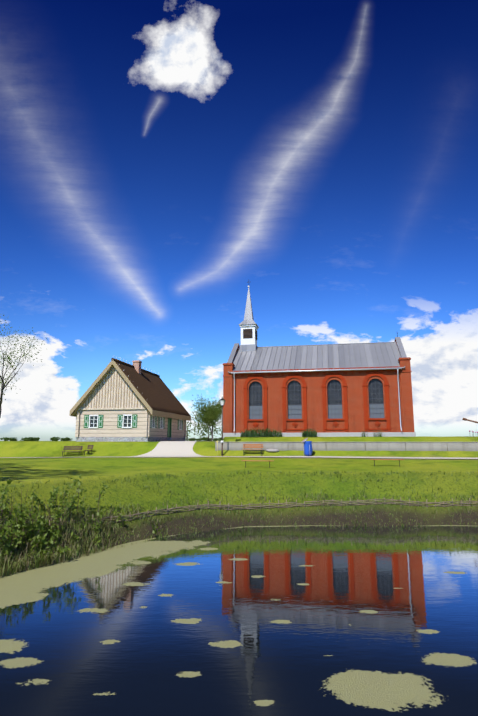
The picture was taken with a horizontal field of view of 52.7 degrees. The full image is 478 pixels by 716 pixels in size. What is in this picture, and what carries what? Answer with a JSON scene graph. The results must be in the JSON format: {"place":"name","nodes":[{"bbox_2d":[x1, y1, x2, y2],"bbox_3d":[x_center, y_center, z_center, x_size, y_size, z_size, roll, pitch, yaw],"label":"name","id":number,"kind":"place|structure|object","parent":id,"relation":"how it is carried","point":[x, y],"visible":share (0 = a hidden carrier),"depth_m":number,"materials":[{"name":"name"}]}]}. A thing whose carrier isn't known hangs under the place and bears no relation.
{"place":"outdoors","nodes":[
{"label":"outdoors","id":0,"kind":"place"},
{"bbox_2d":[75,409,185,437],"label":"log house walls","id":1,"kind":"structure","parent":0,"point":[111,429],"depth_m":47.08,"materials":[{"name":"beige wood"}]},
{"bbox_2d":[75,366,145,409],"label":"house gable boards","id":2,"kind":"object","parent":1,"relation":"on","point":[112,391],"visible":0.4,"depth_m":47.44,"materials":[{"name":"beige wood"}]},
{"bbox_2d":[69,358,190,420],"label":"house roof","id":3,"kind":"structure","parent":1,"relation":"on","point":[153,393],"depth_m":49.63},
{"bbox_2d":[132,360,141,373],"bbox_3d":[-11.132,1.307,52.591,0.800,2.000,0.800,-2,-10,11],"label":"house chimney","id":4,"kind":"object","parent":3,"relation":"on","point":[137,365],"visible":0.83,"depth_m":52.36,"materials":[{"name":"brick"}]},
{"bbox_2d":[84,414,182,439],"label":"house windows","id":5,"kind":"structure","parent":1,"relation":"in","point":[95,421],"depth_m":47.37,"materials":[{"name":"wood"}]},
{"bbox_2d":[0,525,477,715],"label":"pond water","id":6,"kind":"structure","parent":0,"point":[309,620],"depth_m":10.32,"materials":[{"name":"blue liquid"}]},
{"bbox_2d":[0,441,477,569],"bbox_3d":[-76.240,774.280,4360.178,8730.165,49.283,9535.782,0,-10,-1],"label":"terrain","id":7,"kind":"structure","parent":0,"point":[106,459],"depth_m":25.51,"materials":[{"name":"green plant"}]},
{"bbox_2d":[0,315,46,417],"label":"ash tree","id":8,"kind":"object","parent":7,"relation":"on","point":[11,352],"depth_m":38.70,"materials":[{"name":"plant"}]},
{"bbox_2d":[61,446,82,455],"bbox_3d":[-15.323,8.537,44.253,1.800,0.933,0.567,-1,-10,4],"label":"park bench","id":9,"kind":"object","parent":7,"relation":"on","point":[64,449],"visible":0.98,"depth_m":44.47,"materials":[{"name":"brown wood"}]},
{"bbox_2d":[0,474,159,567],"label":"bank willow","id":10,"kind":"object","parent":7,"relation":"on","point":[36,528],"depth_m":16.49,"materials":[{"name":"green plant"}]},
{"bbox_2d":[84,445,93,454],"bbox_3d":[-13.787,8.418,44.174,0.700,0.933,0.567,-5,-11,28],"label":"park bench","id":11,"kind":"object","parent":7,"relation":"on","point":[89,448],"visible":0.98,"depth_m":44.23,"materials":[{"name":"brown wood"}]},
{"bbox_2d":[0,419,221,440],"bbox_3d":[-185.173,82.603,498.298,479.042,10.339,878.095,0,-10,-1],"label":"bushes","id":12,"kind":"object","parent":7,"relation":"on","point":[205,429],"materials":[{"name":"green plant"}]},
{"bbox_2d":[76,437,184,441],"bbox_3d":[-11.216,9.064,52.412,7.470,0.850,12.020,-2,-10,11],"label":"house foundation","id":13,"kind":"object","parent":7,"relation":"on","point":[118,439],"visible":0.54,"depth_m":46.81,"materials":[{"name":"grey stone"}]},
{"bbox_2d":[187,395,221,440],"bbox_3d":[-3.395,7.738,61.147,6.324,6.710,6.010,0,-10,-1],"label":"tree","id":14,"kind":"object","parent":7,"relation":"on","point":[214,411],"depth_m":60.31,"materials":[{"name":"green plant"}]},
{"bbox_2d":[220,397,225,455],"bbox_3d":[-1.437,5.872,41.646,0.480,5.070,0.480,-2,-10,11],"label":"lamp post","id":15,"kind":"object","parent":7,"relation":"on","point":[222,401],"visible":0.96,"depth_m":41.67,"materials":[{"name":"black metal"}]},
{"bbox_2d":[0,469,477,577],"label":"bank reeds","id":16,"kind":"object","parent":7,"relation":"on","point":[23,562],"visible":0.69,"depth_m":19.85,"materials":[{"name":"green plant"}]},
{"bbox_2d":[0,497,477,543],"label":"pond bank edging","id":17,"kind":"object","parent":7,"relation":"on","point":[249,507],"visible":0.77,"depth_m":23.81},
{"bbox_2d":[0,441,477,458],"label":"gravel paths","id":18,"kind":"structure","parent":7,"relation":"on","point":[173,449],"depth_m":42.70,"materials":[{"name":"grey gravel"}]},
{"bbox_2d":[242,444,262,454],"bbox_3d":[1.166,7.769,41.078,1.750,0.933,0.567,-2,-10,11],"label":"bench with back","id":19,"kind":"object","parent":7,"relation":"on","point":[252,446],"visible":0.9,"depth_m":41.28,"materials":[{"name":"orange wood"}]},
{"bbox_2d":[241,460,273,467],"bbox_3d":[1.266,7.179,32.670,2.200,0.475,0.340,-2,-10,11],"label":"backless bench","id":20,"kind":"object","parent":7,"relation":"on","point":[257,460],"visible":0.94,"depth_m":32.61,"materials":[{"name":"orange wood"}]},
{"bbox_2d":[266,449,278,451],"bbox_3d":[2.853,7.910,41.220,1.170,0.301,0.778,-2,-10,11],"label":"stone","id":21,"kind":"object","parent":7,"relation":"on","point":[271,450],"visible":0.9,"depth_m":40.95,"materials":[{"name":"grey stone"}]},
{"bbox_2d":[301,438,312,455],"bbox_3d":[5.601,7.342,39.759,0.913,1.491,0.808,2,-10,-12],"label":"trash bag stand","id":22,"kind":"object","parent":7,"relation":"on","point":[308,449],"visible":1,"depth_m":39.51,"materials":[{"name":"blue plastic"}]},
{"bbox_2d":[215,442,477,450],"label":"concrete retaining wall","id":23,"kind":"structure","parent":7,"relation":"on","point":[398,446],"depth_m":40.00,"materials":[{"name":"grey concrete"}]},
{"bbox_2d":[370,459,403,466],"bbox_3d":[10.051,7.124,32.805,2.200,0.475,0.340,-2,-10,11],"label":"backless bench","id":24,"kind":"object","parent":7,"relation":"on","point":[387,459],"visible":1,"depth_m":32.69,"materials":[{"name":"orange wood"}]},
{"bbox_2d":[0,0,477,440],"label":"sky","id":25,"kind":"structure","parent":0,"point":[162,161],"materials":[{"name":"blue"}]},
{"bbox_2d":[223,436,477,442],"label":"lawn","id":26,"kind":"structure","parent":0,"point":[344,439],"depth_m":42.13,"materials":[{"name":"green plant"}]},
{"bbox_2d":[240,427,382,436],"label":"shrubs","id":27,"kind":"object","parent":26,"relation":"on","point":[264,433],"visible":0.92,"depth_m":44.21,"materials":[{"name":"green plant"}]},
{"bbox_2d":[223,340,414,432],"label":"church wall","id":28,"kind":"structure","parent":26,"relation":"on","point":[355,403],"depth_m":44.97,"materials":[{"name":"red brick"}]},
{"bbox_2d":[249,379,383,418],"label":"arched windows","id":29,"kind":"structure","parent":28,"relation":"in","point":[375,392],"depth_m":45.20,"materials":[{"name":"grey glass"}]},
{"bbox_2d":[231,368,401,431],"bbox_3d":[7.012,3.966,44.883,15.840,5.738,0.455,-2,-10,11],"label":"gutter and downspouts","id":30,"kind":"object","parent":28,"relation":"attached to","point":[234,373],"visible":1,"depth_m":45.01,"materials":[{"name":"grey metal"}]},
{"bbox_2d":[227,337,406,372],"bbox_3d":[8.011,0.080,50.758,17.280,3.982,10.636,-2,-10,11],"label":"church roof","id":31,"kind":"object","parent":28,"relation":"on","point":[354,355],"visible":0.58,"depth_m":48.10,"materials":[{"name":"grey metal"}]},
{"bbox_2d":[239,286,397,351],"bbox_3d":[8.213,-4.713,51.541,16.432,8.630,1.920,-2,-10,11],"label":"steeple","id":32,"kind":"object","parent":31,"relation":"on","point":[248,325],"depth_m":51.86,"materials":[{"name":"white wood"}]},
{"bbox_2d":[223,432,415,437],"bbox_3d":[8.011,8.072,49.384,17.600,0.700,10.400,-2,-10,11],"label":"church foundation","id":33,"kind":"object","parent":26,"relation":"on","point":[370,434],"depth_m":43.84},
{"bbox_2d":[462,418,477,422],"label":"old iron relic","id":34,"kind":"object","parent":26,"relation":"on","point":[464,419],"visible":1,"depth_m":40.17,"materials":[{"name":"metal"}]}
]}

